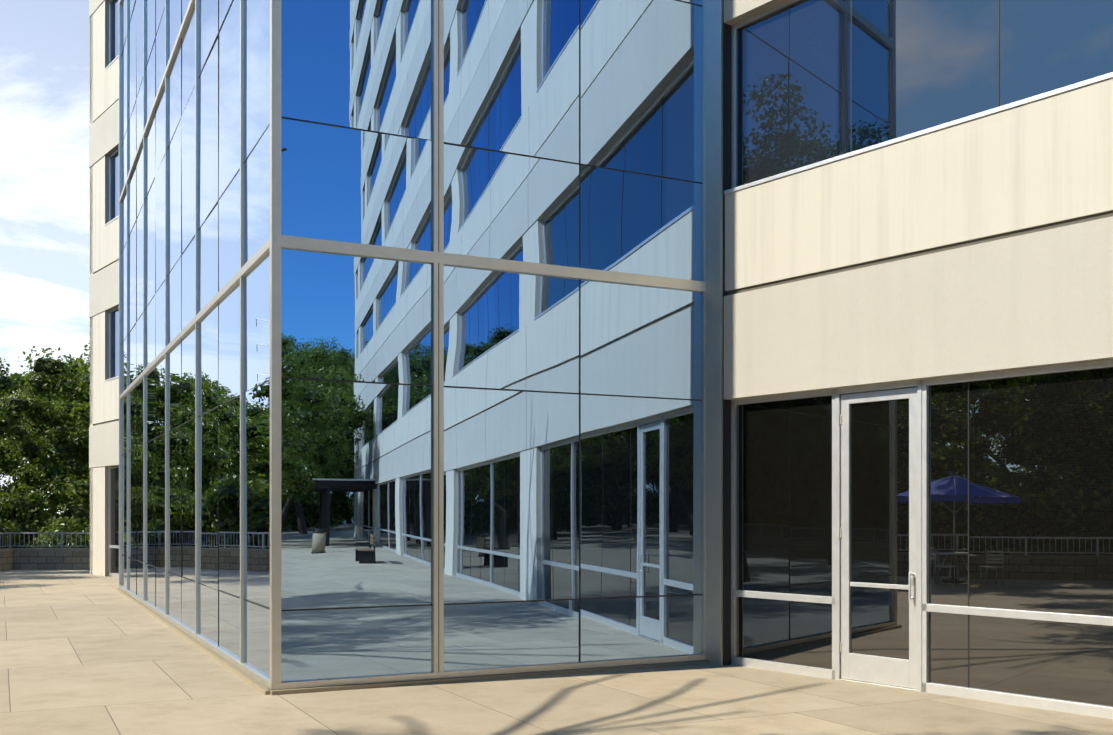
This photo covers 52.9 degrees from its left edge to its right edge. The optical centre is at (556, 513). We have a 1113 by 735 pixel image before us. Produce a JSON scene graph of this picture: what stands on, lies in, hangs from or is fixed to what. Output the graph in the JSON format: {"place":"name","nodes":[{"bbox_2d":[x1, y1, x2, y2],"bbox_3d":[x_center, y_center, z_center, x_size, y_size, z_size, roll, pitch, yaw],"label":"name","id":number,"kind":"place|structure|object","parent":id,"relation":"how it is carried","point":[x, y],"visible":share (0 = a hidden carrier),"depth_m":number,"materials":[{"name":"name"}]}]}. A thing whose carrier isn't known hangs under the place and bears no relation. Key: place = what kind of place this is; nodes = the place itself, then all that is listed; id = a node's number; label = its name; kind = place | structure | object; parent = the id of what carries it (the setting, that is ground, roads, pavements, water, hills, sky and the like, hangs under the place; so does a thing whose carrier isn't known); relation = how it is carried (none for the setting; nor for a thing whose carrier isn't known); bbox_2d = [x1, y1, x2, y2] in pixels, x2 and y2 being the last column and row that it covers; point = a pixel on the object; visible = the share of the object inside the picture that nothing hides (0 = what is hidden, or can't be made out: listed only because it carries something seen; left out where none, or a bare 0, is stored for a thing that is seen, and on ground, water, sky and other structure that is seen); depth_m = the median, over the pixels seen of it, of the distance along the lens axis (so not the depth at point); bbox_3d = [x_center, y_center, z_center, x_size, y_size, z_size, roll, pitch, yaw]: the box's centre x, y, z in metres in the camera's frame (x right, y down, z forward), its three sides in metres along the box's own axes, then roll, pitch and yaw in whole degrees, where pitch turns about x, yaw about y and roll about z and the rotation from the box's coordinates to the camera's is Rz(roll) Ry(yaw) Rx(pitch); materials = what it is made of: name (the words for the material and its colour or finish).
{"place":"outdoors","nodes":[
{"label":"outdoors","id":0,"kind":"place"},
{"bbox_2d":[0,0,89,513],"label":"sky","id":1,"kind":"structure","parent":0,"point":[45,44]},
{"bbox_2d":[0,569,1112,734],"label":"plaza paving","id":2,"kind":"structure","parent":0,"point":[84,652],"depth_m":10.51,"materials":[{"name":"beige stone"}]},
{"bbox_2d":[0,548,13,570],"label":"plaza wall","id":3,"kind":"structure","parent":2,"relation":"on","point":[6,558],"depth_m":34.66,"materials":[{"name":"concrete"}]},
{"bbox_2d":[0,532,10,547],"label":"plaza railing","id":4,"kind":"object","parent":3,"relation":"on","point":[7,533],"visible":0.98,"depth_m":34.98,"materials":[{"name":"grey metal"}]},
{"bbox_2d":[7,548,89,569],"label":"plaza wall","id":5,"kind":"structure","parent":2,"relation":"on","point":[56,558],"depth_m":35.05,"materials":[{"name":"stone"}]},
{"bbox_2d":[11,532,89,547],"bbox_3d":[-15.492,0.847,35.245,3.483,0.510,0.050,0,0,1],"label":"railing","id":6,"kind":"object","parent":5,"relation":"on","point":[52,533],"visible":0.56,"depth_m":35.24,"materials":[{"name":"grey metal"}]},
{"bbox_2d":[90,17,93,573],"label":"wing end wall","id":7,"kind":"structure","parent":2,"relation":"on","point":[91,318],"depth_m":32.38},
{"bbox_2d":[89,0,118,575],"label":"wall","id":8,"kind":"structure","parent":2,"relation":"on","point":[104,293],"depth_m":31.49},
{"bbox_2d":[104,0,118,576],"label":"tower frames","id":9,"kind":"structure","parent":8,"relation":"in","point":[110,378],"depth_m":31.34,"materials":[{"name":"grey metal"}]},
{"bbox_2d":[111,0,118,573],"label":"window","id":10,"kind":"structure","parent":9,"relation":"in","point":[114,314],"depth_m":31.08,"materials":[{"name":"glass"}]},
{"bbox_2d":[116,0,283,694],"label":"bay mullions","id":11,"kind":"object","parent":2,"relation":"on","point":[254,678],"visible":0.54,"depth_m":17.01,"materials":[{"name":"grey metal"}]},
{"bbox_2d":[121,0,269,678],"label":"bay glass","id":12,"kind":"object","parent":11,"relation":"in","point":[219,456],"visible":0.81,"depth_m":14.99,"materials":[{"name":"glass"}]},
{"bbox_2d":[121,0,269,646],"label":"window seams","id":13,"kind":"object","parent":12,"relation":"attached to","point":[181,576],"visible":0.17,"depth_m":16.81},
{"bbox_2d":[270,0,280,689],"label":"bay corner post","id":14,"kind":"object","parent":11,"relation":"attached to","point":[275,344],"depth_m":10.89,"materials":[{"name":"silver metal"}]},
{"bbox_2d":[270,0,708,694],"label":"bay mullions","id":15,"kind":"object","parent":2,"relation":"on","point":[436,258],"visible":0.67,"depth_m":11.65,"materials":[{"name":"grey metal"}]},
{"bbox_2d":[281,0,702,681],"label":"bay glass","id":16,"kind":"object","parent":15,"relation":"in","point":[355,494],"visible":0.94,"depth_m":11.97,"materials":[{"name":"glass"}]},
{"bbox_2d":[281,0,702,661],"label":"window seams","id":17,"kind":"object","parent":16,"relation":"attached to","point":[525,390],"visible":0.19,"depth_m":12.42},
{"bbox_2d":[724,0,1112,399],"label":"wall","id":18,"kind":"structure","parent":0,"point":[984,244],"depth_m":10.81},
{"bbox_2d":[702,0,731,665],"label":"corner pilaster","id":19,"kind":"object","parent":18,"relation":"attached to","point":[718,106],"visible":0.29,"depth_m":12.98,"materials":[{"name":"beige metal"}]},
{"bbox_2d":[835,380,921,691],"bbox_3d":[3.296,0.222,11.444,0.166,3.080,1.040,0,0,-38],"label":"entrance door","id":20,"kind":"structure","parent":18,"relation":"in","point":[879,502],"depth_m":11.45,"materials":[{"name":"silver metal"}]},
{"bbox_2d":[724,0,1112,718],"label":"wing frames","id":21,"kind":"structure","parent":18,"relation":"in","point":[968,692],"depth_m":10.99,"materials":[{"name":"silver metal"}]},
{"bbox_2d":[736,0,1112,706],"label":"wing glass","id":22,"kind":"object","parent":21,"relation":"in","point":[818,80],"visible":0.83,"depth_m":10.78,"materials":[{"name":"black glass"}]},
{"label":"ground","id":23,"kind":"structure","parent":0,"visible":0},
{"bbox_2d":[0,396,47,492],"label":"tree","id":24,"kind":"object","parent":23,"relation":"on","point":[7,468],"visible":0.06,"depth_m":62.57,"materials":[{"name":"green plant"}]},
{"bbox_2d":[0,486,52,543],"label":"shrub","id":25,"kind":"object","parent":23,"relation":"on","point":[19,508],"visible":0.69,"depth_m":40.12,"materials":[{"name":"green plant"}]},
{"bbox_2d":[18,489,54,514],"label":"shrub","id":26,"kind":"object","parent":23,"relation":"on","point":[51,505],"visible":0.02,"depth_m":51.28,"materials":[{"name":"green plant"}]},
{"bbox_2d":[0,357,89,499],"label":"tree","id":27,"kind":"object","parent":23,"relation":"on","point":[30,450],"visible":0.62,"depth_m":44.56,"materials":[{"name":"green plant"}]},
{"bbox_2d":[0,516,89,547],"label":"shrub","id":28,"kind":"object","parent":23,"relation":"on","point":[67,524],"visible":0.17,"depth_m":37.95,"materials":[{"name":"green plant"}]},
{"bbox_2d":[0,359,89,511],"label":"tree","id":29,"kind":"object","parent":23,"relation":"on","point":[86,400],"visible":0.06,"depth_m":51.11,"materials":[{"name":"green plant"}]},
{"bbox_2d":[0,482,89,530],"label":"tree","id":30,"kind":"object","parent":23,"relation":"on","point":[70,512],"visible":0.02,"depth_m":46.17,"materials":[{"name":"green plant"}]},
{"bbox_2d":[14,341,89,511],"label":"tree","id":31,"kind":"object","parent":23,"relation":"on","point":[85,345],"depth_m":62.03,"materials":[{"name":"green plant"}]},
{"bbox_2d":[17,345,89,517],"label":"tree","id":32,"kind":"object","parent":23,"relation":"on","point":[77,441],"visible":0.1,"depth_m":41.46,"materials":[{"name":"green plant"}]}
]}

